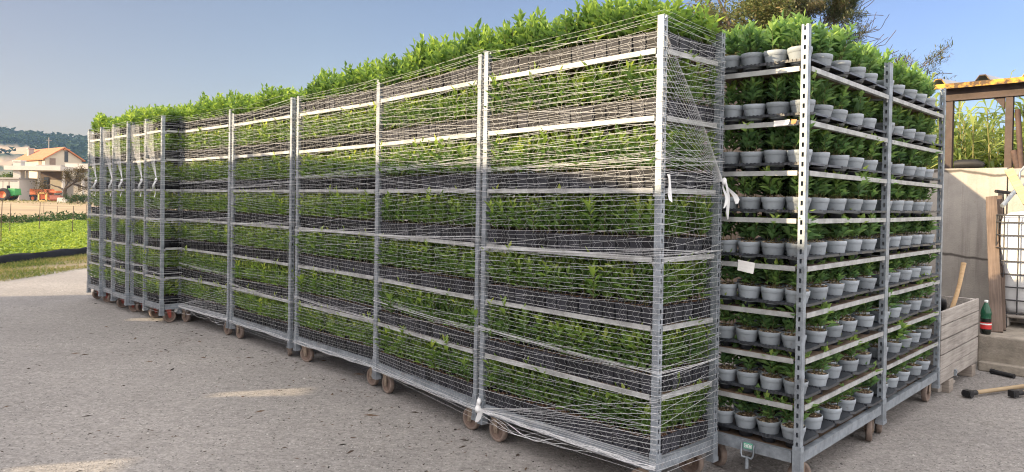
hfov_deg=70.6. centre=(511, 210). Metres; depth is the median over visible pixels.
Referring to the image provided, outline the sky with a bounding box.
[0,0,1023,174]
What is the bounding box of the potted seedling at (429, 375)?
[420,342,436,382]
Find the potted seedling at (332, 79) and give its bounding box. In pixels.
[326,74,342,108]
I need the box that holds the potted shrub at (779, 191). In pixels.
[759,179,784,208]
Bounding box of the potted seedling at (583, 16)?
[569,0,592,62]
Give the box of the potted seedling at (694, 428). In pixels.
[679,379,706,442]
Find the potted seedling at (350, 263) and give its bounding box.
[342,234,365,272]
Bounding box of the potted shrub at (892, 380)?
[886,355,903,386]
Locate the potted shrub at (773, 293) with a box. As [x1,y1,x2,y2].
[758,257,788,304]
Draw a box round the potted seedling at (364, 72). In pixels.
[358,57,374,103]
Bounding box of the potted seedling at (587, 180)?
[570,126,605,187]
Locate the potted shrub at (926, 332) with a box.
[915,309,937,337]
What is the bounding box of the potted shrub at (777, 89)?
[766,75,792,118]
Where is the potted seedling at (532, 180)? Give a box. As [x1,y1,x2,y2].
[518,131,550,188]
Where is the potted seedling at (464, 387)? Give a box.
[459,344,473,395]
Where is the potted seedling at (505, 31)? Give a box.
[495,20,519,74]
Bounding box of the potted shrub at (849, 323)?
[835,295,864,331]
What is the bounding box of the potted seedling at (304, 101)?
[300,88,311,112]
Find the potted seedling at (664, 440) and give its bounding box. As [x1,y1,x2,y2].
[649,388,676,454]
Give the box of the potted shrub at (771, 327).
[756,293,782,338]
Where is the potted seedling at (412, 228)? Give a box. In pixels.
[407,193,421,236]
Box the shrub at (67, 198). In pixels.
[61,193,79,201]
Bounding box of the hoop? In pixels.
[1018,166,1023,179]
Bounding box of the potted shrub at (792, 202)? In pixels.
[786,175,814,213]
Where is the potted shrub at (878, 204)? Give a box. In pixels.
[874,174,899,213]
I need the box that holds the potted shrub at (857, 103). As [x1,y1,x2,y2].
[843,90,867,128]
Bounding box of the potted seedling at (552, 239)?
[536,193,567,248]
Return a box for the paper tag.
[773,119,789,126]
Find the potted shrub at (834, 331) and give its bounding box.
[821,302,842,336]
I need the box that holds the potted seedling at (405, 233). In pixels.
[397,194,416,235]
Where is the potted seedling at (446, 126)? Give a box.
[441,90,458,135]
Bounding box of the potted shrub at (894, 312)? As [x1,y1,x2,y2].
[888,288,901,316]
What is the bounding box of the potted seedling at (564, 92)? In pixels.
[552,65,580,123]
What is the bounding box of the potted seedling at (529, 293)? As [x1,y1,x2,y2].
[512,252,545,306]
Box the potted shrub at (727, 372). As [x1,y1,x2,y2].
[718,334,741,383]
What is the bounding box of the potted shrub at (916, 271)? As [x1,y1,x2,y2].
[906,247,923,276]
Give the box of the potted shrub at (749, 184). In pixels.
[735,176,761,212]
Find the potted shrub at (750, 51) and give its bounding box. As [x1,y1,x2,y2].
[740,27,762,72]
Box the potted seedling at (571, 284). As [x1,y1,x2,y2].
[562,256,589,313]
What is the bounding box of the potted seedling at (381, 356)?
[374,318,389,364]
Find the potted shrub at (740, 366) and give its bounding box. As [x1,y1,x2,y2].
[735,345,757,369]
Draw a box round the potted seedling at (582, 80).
[566,67,591,122]
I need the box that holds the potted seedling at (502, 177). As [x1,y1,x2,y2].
[491,129,521,188]
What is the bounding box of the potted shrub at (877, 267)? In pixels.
[869,259,896,284]
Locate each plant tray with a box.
[717,417,818,447]
[718,375,820,402]
[719,332,819,356]
[720,293,821,311]
[721,250,822,265]
[722,208,823,218]
[723,162,824,171]
[724,112,827,124]
[725,58,825,74]
[737,165,841,171]
[737,249,839,262]
[737,290,839,307]
[759,166,859,173]
[762,210,840,218]
[782,210,857,217]
[806,336,838,350]
[806,419,834,432]
[808,378,839,393]
[816,117,843,123]
[819,411,852,426]
[823,65,843,74]
[824,251,857,260]
[827,121,857,127]
[828,331,853,344]
[829,291,855,302]
[829,371,852,381]
[840,71,861,80]
[841,364,868,378]
[842,403,865,413]
[843,288,869,298]
[844,249,872,258]
[844,326,867,333]
[845,169,872,175]
[846,210,872,217]
[848,125,874,131]
[851,78,876,85]
[856,396,882,409]
[858,210,886,217]
[858,248,885,256]
[858,322,883,333]
[859,358,880,367]
[860,285,884,295]
[863,129,885,133]
[869,170,886,177]
[871,352,897,360]
[872,84,886,90]
[873,133,903,137]
[873,246,898,254]
[873,317,898,323]
[873,388,896,396]
[876,210,900,213]
[876,282,898,287]
[879,90,901,96]
[888,348,909,358]
[888,381,906,389]
[889,245,908,252]
[889,313,908,323]
[890,210,912,217]
[890,279,908,288]
[892,136,912,139]
[894,94,912,100]
[894,174,912,179]
[897,244,919,251]
[899,277,919,285]
[900,210,920,216]
[900,310,917,319]
[901,343,918,349]
[901,375,916,383]
[903,175,923,180]
[907,138,923,143]
[908,99,923,104]
[909,243,929,249]
[909,275,928,283]
[910,210,932,216]
[910,307,928,315]
[911,177,932,181]
[911,338,927,344]
[911,370,928,380]
[914,141,931,145]
[918,103,933,107]
[920,242,940,248]
[920,303,937,308]
[921,364,935,371]
[923,334,938,343]
[924,178,939,182]
[924,273,938,280]
[926,143,943,147]
[932,106,942,111]
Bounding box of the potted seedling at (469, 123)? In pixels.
[459,82,477,133]
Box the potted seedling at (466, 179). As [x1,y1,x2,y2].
[458,140,476,188]
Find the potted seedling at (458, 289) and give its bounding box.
[449,246,474,292]
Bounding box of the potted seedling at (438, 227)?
[429,193,450,239]
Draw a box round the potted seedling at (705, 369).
[690,318,715,380]
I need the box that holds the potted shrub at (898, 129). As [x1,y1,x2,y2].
[892,104,905,138]
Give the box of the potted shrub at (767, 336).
[751,302,783,348]
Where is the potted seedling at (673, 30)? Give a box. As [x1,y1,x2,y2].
[668,5,682,50]
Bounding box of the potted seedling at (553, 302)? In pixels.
[537,254,570,309]
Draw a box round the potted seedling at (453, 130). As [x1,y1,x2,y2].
[447,88,464,134]
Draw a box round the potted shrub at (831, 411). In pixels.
[819,383,847,419]
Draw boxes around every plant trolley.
[86,127,183,301]
[102,127,185,302]
[110,122,192,311]
[129,120,185,312]
[142,115,192,321]
[176,109,238,334]
[229,97,323,355]
[293,80,395,385]
[372,54,538,429]
[477,14,724,471]
[702,23,891,471]
[872,63,945,432]
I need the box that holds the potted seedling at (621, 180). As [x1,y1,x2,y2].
[611,129,638,187]
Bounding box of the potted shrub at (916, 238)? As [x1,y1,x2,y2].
[903,215,922,246]
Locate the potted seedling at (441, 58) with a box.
[431,34,450,87]
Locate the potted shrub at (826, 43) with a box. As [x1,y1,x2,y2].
[811,28,828,53]
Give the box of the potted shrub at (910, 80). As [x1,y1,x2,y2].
[900,61,922,102]
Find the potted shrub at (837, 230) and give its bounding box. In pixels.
[823,214,853,252]
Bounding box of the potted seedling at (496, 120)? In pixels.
[484,72,511,130]
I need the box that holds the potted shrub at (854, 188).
[844,165,871,213]
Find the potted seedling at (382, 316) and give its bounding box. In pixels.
[378,282,394,322]
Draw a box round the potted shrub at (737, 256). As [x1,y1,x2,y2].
[736,255,762,293]
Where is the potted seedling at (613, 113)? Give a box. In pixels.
[606,60,636,119]
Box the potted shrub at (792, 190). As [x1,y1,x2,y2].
[783,169,797,209]
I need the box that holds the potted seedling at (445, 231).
[437,190,461,239]
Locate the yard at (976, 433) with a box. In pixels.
[0,219,1023,471]
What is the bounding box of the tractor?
[0,181,20,200]
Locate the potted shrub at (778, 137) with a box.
[763,112,791,167]
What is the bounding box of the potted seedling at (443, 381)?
[434,333,452,387]
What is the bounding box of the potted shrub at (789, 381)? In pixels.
[779,351,813,397]
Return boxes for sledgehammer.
[961,384,1023,397]
[1008,389,1023,397]
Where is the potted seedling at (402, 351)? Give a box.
[394,325,415,372]
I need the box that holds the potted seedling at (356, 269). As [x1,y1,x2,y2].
[351,237,366,273]
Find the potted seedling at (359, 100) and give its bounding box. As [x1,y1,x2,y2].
[355,60,374,103]
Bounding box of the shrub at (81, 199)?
[66,193,87,203]
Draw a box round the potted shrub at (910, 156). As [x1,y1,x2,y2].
[899,148,921,178]
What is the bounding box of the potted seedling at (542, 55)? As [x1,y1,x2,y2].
[539,23,558,67]
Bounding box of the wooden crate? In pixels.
[925,295,978,392]
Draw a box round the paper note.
[737,260,754,273]
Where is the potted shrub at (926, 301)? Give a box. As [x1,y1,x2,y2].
[913,271,937,306]
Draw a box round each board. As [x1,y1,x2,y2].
[978,360,1023,376]
[1004,168,1023,204]
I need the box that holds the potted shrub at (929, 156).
[919,141,940,180]
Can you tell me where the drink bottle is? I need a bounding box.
[980,300,991,334]
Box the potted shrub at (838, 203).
[826,170,849,213]
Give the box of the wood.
[0,127,94,163]
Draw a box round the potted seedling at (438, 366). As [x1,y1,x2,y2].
[425,337,445,384]
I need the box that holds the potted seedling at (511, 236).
[494,188,528,245]
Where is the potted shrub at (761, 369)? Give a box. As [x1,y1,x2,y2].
[758,346,782,381]
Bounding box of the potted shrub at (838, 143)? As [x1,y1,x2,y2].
[824,125,854,170]
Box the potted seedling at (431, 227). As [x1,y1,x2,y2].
[422,187,449,238]
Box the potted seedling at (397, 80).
[392,56,404,96]
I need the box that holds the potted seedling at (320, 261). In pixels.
[316,232,331,267]
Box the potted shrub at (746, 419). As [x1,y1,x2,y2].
[732,387,759,428]
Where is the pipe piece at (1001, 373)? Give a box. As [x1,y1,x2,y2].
[989,368,1015,377]
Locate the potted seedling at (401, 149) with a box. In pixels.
[392,140,412,188]
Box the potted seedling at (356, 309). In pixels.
[349,277,370,315]
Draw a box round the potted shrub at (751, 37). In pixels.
[738,19,766,71]
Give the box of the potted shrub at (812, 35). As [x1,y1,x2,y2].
[778,14,820,66]
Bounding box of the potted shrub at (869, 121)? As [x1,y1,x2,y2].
[859,96,878,132]
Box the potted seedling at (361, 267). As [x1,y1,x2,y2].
[355,232,370,274]
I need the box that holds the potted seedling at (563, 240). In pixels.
[554,184,580,248]
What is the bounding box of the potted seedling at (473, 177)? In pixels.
[466,143,482,187]
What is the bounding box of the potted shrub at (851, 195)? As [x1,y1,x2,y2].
[840,180,853,213]
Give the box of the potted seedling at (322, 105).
[317,73,328,109]
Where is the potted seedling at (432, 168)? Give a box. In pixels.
[421,140,440,188]
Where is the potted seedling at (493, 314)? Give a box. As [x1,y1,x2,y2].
[481,297,506,354]
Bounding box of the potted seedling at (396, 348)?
[389,330,408,370]
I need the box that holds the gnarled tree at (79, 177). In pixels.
[27,165,87,197]
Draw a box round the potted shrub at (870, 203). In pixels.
[859,171,881,213]
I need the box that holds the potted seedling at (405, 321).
[400,286,417,329]
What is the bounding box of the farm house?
[15,139,84,178]
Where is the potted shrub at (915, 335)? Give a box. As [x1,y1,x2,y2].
[906,313,920,341]
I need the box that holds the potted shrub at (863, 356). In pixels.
[854,340,871,364]
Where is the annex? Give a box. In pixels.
[0,160,42,200]
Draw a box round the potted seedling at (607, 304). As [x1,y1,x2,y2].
[597,259,629,319]
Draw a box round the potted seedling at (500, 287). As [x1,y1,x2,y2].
[491,249,515,300]
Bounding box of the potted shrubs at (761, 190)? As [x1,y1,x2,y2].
[733,28,910,408]
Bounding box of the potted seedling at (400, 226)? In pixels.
[392,192,413,235]
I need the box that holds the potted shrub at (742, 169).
[737,166,760,211]
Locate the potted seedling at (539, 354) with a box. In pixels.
[529,312,551,366]
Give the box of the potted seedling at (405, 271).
[401,239,417,282]
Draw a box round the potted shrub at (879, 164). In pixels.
[873,144,899,175]
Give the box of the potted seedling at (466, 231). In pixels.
[453,193,475,241]
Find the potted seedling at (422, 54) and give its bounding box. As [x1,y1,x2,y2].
[414,33,436,91]
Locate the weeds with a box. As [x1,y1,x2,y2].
[0,210,94,223]
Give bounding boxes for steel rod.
[994,190,1016,193]
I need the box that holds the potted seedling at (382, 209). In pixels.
[379,193,391,233]
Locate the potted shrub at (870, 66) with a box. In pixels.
[862,41,879,88]
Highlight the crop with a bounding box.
[0,219,95,255]
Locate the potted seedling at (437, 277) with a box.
[433,243,450,288]
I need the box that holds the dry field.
[0,201,175,222]
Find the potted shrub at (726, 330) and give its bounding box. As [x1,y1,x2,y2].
[719,293,740,340]
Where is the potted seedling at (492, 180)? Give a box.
[484,136,504,188]
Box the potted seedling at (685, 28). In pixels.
[672,10,695,52]
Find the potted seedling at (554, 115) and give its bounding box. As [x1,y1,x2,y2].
[544,71,573,124]
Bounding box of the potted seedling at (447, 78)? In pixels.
[443,40,457,85]
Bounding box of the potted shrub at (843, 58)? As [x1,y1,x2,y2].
[827,35,852,60]
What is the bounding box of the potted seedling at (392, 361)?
[384,325,404,368]
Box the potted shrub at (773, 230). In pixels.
[757,212,786,258]
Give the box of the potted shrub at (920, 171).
[911,150,928,179]
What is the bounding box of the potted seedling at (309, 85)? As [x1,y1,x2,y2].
[304,83,316,111]
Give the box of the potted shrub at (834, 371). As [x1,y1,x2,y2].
[822,340,844,377]
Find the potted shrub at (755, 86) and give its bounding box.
[738,76,770,120]
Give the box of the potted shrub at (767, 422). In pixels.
[750,383,781,437]
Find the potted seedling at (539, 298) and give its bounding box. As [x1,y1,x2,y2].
[522,246,555,307]
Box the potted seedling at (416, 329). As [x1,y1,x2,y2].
[407,289,429,333]
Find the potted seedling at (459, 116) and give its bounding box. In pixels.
[448,86,475,133]
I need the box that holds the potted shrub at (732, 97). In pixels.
[724,80,747,122]
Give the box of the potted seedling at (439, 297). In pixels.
[427,288,453,338]
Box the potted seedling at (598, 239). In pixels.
[580,193,616,252]
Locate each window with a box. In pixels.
[50,158,55,164]
[64,151,67,161]
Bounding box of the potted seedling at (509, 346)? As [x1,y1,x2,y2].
[497,296,530,359]
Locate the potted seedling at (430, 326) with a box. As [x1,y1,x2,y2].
[424,291,440,336]
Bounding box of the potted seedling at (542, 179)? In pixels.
[530,130,560,188]
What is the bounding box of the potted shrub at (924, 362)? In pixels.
[916,341,935,369]
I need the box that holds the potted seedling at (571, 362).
[562,317,588,375]
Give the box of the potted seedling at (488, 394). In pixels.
[481,359,503,405]
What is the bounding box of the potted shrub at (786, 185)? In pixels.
[781,177,797,212]
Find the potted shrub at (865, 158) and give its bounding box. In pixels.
[857,150,874,159]
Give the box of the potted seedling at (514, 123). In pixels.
[503,69,526,128]
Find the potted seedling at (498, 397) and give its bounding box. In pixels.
[486,353,511,408]
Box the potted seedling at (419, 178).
[407,136,432,188]
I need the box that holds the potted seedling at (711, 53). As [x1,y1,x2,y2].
[695,15,721,59]
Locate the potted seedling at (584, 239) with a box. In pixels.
[576,187,602,251]
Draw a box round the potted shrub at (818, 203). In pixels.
[808,170,834,213]
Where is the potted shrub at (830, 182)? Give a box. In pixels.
[821,181,847,197]
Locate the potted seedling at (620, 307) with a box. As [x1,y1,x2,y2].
[609,259,639,321]
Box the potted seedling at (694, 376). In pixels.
[677,325,706,383]
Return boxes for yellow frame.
[38,192,47,200]
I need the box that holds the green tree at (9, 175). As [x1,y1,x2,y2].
[0,170,12,177]
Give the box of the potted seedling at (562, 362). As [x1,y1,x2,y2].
[551,316,574,372]
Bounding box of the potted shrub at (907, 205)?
[899,177,918,210]
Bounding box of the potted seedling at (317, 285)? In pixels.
[309,270,326,306]
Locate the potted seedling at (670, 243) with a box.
[653,195,680,256]
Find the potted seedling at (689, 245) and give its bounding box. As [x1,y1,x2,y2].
[665,194,699,255]
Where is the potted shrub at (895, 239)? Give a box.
[889,210,905,245]
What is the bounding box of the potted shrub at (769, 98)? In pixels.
[762,78,790,121]
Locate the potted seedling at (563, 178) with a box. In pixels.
[552,131,581,188]
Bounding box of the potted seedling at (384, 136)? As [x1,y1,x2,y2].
[380,102,395,141]
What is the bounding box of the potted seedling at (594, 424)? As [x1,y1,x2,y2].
[573,384,609,440]
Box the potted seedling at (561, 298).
[551,255,580,311]
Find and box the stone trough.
[57,198,67,202]
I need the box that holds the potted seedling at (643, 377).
[635,331,672,394]
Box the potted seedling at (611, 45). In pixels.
[596,4,627,55]
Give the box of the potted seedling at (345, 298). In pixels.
[338,274,356,312]
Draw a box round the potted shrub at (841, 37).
[826,22,858,77]
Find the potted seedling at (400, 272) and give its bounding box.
[386,239,409,281]
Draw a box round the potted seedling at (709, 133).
[691,127,719,189]
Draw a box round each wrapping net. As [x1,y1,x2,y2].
[86,129,183,291]
[102,127,177,290]
[110,121,196,298]
[129,125,206,299]
[142,115,190,311]
[174,109,251,324]
[228,93,324,342]
[293,79,389,366]
[373,49,533,412]
[475,11,739,471]
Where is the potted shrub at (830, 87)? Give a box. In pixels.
[816,82,840,104]
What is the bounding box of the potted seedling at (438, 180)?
[427,134,449,188]
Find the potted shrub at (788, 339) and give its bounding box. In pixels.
[776,302,809,351]
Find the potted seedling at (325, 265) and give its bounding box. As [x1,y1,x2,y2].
[317,225,332,268]
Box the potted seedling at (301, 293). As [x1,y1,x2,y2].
[295,268,310,302]
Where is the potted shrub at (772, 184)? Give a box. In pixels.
[759,165,790,213]
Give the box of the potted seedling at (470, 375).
[457,353,491,396]
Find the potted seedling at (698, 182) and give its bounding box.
[682,127,714,188]
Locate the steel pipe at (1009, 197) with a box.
[1000,183,1023,207]
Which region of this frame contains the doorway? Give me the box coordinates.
[44,177,48,188]
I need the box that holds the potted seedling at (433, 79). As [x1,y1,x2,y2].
[426,44,444,88]
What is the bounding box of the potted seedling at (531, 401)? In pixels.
[520,357,543,418]
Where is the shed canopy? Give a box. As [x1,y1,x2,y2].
[934,74,1023,168]
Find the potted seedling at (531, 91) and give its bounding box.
[522,62,549,126]
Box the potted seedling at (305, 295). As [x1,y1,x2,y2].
[295,270,318,303]
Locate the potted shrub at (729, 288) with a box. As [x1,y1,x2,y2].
[720,249,741,299]
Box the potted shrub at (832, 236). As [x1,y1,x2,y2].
[820,214,850,240]
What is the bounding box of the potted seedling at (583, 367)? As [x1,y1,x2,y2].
[573,320,599,378]
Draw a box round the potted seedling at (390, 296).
[384,285,404,326]
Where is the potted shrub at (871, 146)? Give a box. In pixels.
[859,131,883,173]
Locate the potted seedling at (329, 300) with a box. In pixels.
[326,272,338,309]
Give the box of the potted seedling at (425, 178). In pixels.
[417,136,440,188]
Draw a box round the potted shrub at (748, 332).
[735,301,758,344]
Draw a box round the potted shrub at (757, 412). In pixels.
[755,391,778,417]
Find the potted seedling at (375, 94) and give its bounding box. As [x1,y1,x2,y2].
[370,73,387,101]
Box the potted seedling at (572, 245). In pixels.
[568,193,589,250]
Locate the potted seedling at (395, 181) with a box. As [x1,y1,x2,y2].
[390,145,407,188]
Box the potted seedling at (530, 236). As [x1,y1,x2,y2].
[524,193,556,247]
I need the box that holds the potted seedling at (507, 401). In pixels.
[499,363,523,412]
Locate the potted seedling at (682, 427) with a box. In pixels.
[670,392,701,446]
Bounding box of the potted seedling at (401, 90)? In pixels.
[399,51,410,94]
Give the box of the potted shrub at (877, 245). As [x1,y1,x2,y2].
[869,210,892,247]
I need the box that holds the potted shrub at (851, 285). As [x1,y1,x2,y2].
[837,255,862,291]
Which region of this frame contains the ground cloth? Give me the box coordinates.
[0,247,91,263]
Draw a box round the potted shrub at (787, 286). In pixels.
[781,260,808,298]
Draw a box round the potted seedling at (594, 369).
[584,321,615,381]
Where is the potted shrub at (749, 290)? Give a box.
[735,259,765,301]
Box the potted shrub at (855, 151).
[845,135,866,172]
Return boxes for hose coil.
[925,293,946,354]
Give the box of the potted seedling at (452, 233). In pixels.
[444,193,463,240]
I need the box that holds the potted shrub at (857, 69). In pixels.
[847,41,869,82]
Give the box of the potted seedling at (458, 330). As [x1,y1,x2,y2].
[450,296,468,344]
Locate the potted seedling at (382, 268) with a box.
[374,236,394,278]
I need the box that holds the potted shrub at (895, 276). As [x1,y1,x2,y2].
[889,251,900,281]
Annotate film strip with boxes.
[667,174,671,201]
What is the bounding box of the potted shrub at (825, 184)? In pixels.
[809,170,830,196]
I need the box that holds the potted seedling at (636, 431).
[615,382,650,452]
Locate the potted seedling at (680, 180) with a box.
[667,117,693,188]
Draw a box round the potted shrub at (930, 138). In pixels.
[918,115,938,146]
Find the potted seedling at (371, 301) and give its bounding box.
[367,279,383,318]
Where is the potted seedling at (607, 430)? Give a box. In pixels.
[598,390,624,444]
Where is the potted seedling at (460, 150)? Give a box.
[450,139,472,188]
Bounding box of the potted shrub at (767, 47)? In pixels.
[760,29,775,69]
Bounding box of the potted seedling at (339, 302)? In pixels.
[333,266,348,311]
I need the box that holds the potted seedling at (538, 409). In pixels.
[529,364,555,421]
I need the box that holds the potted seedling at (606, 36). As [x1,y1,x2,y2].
[594,0,623,58]
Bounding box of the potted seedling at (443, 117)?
[428,92,450,136]
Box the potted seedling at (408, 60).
[402,48,416,93]
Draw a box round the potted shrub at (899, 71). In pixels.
[893,55,907,98]
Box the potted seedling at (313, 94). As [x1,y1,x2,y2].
[308,75,321,111]
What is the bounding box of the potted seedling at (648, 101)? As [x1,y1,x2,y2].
[637,57,668,116]
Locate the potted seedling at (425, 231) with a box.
[418,193,434,235]
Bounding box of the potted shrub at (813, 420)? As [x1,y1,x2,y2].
[804,402,822,428]
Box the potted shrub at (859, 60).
[846,49,869,66]
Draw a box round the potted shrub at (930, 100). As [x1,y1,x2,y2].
[920,75,937,109]
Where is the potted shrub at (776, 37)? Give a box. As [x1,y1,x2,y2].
[762,9,789,68]
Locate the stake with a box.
[0,200,2,240]
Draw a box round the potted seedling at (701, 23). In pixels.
[693,6,724,57]
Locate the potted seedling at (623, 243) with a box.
[611,193,637,254]
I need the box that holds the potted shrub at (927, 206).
[917,183,937,213]
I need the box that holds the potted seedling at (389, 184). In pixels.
[385,145,399,188]
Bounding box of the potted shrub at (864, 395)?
[852,361,883,406]
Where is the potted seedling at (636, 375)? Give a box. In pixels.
[620,322,651,391]
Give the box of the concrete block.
[931,384,941,391]
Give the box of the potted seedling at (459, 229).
[449,186,473,241]
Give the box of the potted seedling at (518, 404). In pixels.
[510,366,531,415]
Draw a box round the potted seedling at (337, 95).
[332,80,347,107]
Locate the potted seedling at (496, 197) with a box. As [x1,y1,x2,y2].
[485,184,506,244]
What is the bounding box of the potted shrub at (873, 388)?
[869,367,891,393]
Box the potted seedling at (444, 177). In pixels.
[434,135,460,188]
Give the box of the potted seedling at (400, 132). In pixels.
[393,99,408,140]
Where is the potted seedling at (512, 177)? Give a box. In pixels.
[501,134,522,188]
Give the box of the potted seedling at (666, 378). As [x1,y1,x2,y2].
[649,331,681,391]
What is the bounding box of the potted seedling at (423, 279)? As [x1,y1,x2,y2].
[417,243,435,286]
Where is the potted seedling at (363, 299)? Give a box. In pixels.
[353,278,371,316]
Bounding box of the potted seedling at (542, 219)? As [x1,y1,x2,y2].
[535,193,557,248]
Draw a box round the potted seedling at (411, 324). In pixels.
[404,283,424,331]
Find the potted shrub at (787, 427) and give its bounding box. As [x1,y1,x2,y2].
[775,396,820,443]
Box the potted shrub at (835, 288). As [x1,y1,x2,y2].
[820,256,848,298]
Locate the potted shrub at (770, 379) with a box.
[756,345,785,393]
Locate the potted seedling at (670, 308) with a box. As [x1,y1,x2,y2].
[651,262,678,324]
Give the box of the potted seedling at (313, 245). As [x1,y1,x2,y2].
[309,227,324,267]
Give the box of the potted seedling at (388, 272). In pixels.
[378,239,399,279]
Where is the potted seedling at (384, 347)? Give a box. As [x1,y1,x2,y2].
[378,327,397,366]
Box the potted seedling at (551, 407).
[537,371,570,425]
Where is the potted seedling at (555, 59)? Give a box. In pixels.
[548,18,567,66]
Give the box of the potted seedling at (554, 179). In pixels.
[543,129,569,188]
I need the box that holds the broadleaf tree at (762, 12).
[681,0,807,55]
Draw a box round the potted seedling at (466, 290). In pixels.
[457,246,474,294]
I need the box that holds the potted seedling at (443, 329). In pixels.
[439,297,458,339]
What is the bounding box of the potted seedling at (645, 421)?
[635,400,665,456]
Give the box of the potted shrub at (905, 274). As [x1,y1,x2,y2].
[892,251,915,279]
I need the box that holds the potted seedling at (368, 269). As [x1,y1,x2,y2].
[359,229,374,275]
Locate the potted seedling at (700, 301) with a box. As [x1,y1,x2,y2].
[682,260,711,318]
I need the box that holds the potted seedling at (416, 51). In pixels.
[408,38,427,92]
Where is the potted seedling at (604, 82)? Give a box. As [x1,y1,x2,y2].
[592,64,619,120]
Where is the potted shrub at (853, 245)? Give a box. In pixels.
[839,209,868,250]
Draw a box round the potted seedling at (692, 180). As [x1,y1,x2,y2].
[676,124,700,188]
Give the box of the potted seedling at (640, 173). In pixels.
[624,123,654,187]
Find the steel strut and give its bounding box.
[1010,150,1018,168]
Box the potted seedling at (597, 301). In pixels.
[584,257,613,317]
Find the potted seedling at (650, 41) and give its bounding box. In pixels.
[638,4,675,49]
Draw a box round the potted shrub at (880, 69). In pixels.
[872,55,894,92]
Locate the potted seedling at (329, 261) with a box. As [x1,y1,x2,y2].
[323,228,337,269]
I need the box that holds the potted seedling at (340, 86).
[335,71,350,106]
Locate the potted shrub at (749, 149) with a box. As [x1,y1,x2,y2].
[737,131,753,168]
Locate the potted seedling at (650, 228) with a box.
[642,193,672,257]
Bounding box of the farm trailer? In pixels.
[29,189,61,200]
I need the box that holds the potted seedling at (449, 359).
[439,334,461,389]
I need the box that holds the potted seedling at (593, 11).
[582,0,604,60]
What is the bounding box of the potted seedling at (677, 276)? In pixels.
[666,253,690,322]
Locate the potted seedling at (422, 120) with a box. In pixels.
[415,97,433,138]
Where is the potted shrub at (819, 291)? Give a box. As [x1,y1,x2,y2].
[806,259,829,298]
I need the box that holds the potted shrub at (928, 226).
[917,213,939,245]
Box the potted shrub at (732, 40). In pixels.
[722,22,743,72]
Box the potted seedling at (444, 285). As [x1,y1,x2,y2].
[438,244,454,290]
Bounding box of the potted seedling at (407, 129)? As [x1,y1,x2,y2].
[401,96,417,139]
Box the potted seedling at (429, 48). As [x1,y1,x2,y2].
[422,38,436,90]
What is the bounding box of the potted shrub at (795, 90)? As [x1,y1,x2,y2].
[783,70,824,117]
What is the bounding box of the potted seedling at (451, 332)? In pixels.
[440,288,469,342]
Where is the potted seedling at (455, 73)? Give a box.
[446,45,463,84]
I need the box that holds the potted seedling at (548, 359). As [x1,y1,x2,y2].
[541,315,563,369]
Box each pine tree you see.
[763,0,898,57]
[889,37,955,124]
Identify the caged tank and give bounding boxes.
[995,211,1023,325]
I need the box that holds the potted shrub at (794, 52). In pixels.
[778,9,815,65]
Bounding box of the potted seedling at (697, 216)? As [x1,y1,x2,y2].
[683,194,712,254]
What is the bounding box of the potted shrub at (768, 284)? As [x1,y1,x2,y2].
[758,257,786,294]
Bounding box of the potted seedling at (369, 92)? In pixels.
[366,70,376,102]
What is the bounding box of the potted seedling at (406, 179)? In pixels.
[400,143,419,188]
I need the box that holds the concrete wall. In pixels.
[848,168,1023,336]
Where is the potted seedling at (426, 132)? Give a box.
[419,86,438,137]
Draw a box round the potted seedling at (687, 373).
[671,316,703,385]
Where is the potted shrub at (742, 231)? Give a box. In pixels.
[733,213,762,247]
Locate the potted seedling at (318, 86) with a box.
[310,68,325,109]
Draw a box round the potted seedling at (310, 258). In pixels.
[305,231,319,266]
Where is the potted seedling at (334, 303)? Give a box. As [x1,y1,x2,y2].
[328,269,342,310]
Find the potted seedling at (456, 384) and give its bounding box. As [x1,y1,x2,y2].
[448,343,465,392]
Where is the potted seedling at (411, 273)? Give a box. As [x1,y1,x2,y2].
[404,239,424,283]
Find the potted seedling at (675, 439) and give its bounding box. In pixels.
[662,372,684,450]
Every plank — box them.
[986,196,1002,332]
[997,195,1005,330]
[998,193,1006,327]
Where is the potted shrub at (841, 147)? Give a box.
[823,125,848,171]
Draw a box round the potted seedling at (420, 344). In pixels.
[412,338,428,377]
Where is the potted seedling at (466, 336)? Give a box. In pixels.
[456,299,473,347]
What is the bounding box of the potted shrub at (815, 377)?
[805,341,833,385]
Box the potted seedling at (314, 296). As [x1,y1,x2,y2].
[309,266,328,305]
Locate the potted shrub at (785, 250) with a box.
[782,215,817,254]
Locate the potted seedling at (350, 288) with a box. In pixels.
[343,269,362,314]
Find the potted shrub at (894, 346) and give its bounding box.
[887,313,911,352]
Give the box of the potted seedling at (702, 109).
[689,62,708,120]
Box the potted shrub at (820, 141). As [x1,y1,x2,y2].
[809,130,835,168]
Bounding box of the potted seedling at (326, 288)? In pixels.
[317,272,334,308]
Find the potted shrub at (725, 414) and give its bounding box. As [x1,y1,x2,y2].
[717,385,734,422]
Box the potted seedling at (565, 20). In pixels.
[556,8,577,64]
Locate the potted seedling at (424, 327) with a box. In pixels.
[413,290,437,334]
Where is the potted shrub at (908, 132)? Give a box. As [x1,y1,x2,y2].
[896,108,915,141]
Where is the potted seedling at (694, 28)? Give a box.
[681,6,701,54]
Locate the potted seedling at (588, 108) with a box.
[577,61,600,121]
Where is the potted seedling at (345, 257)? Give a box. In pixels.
[338,226,356,271]
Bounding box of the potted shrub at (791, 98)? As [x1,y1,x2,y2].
[787,80,812,117]
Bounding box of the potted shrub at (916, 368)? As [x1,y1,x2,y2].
[905,346,922,374]
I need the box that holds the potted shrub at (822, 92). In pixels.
[811,78,836,122]
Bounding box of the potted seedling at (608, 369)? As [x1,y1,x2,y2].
[598,325,626,384]
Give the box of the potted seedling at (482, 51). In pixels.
[465,34,495,79]
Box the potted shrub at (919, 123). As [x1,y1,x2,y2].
[909,112,929,144]

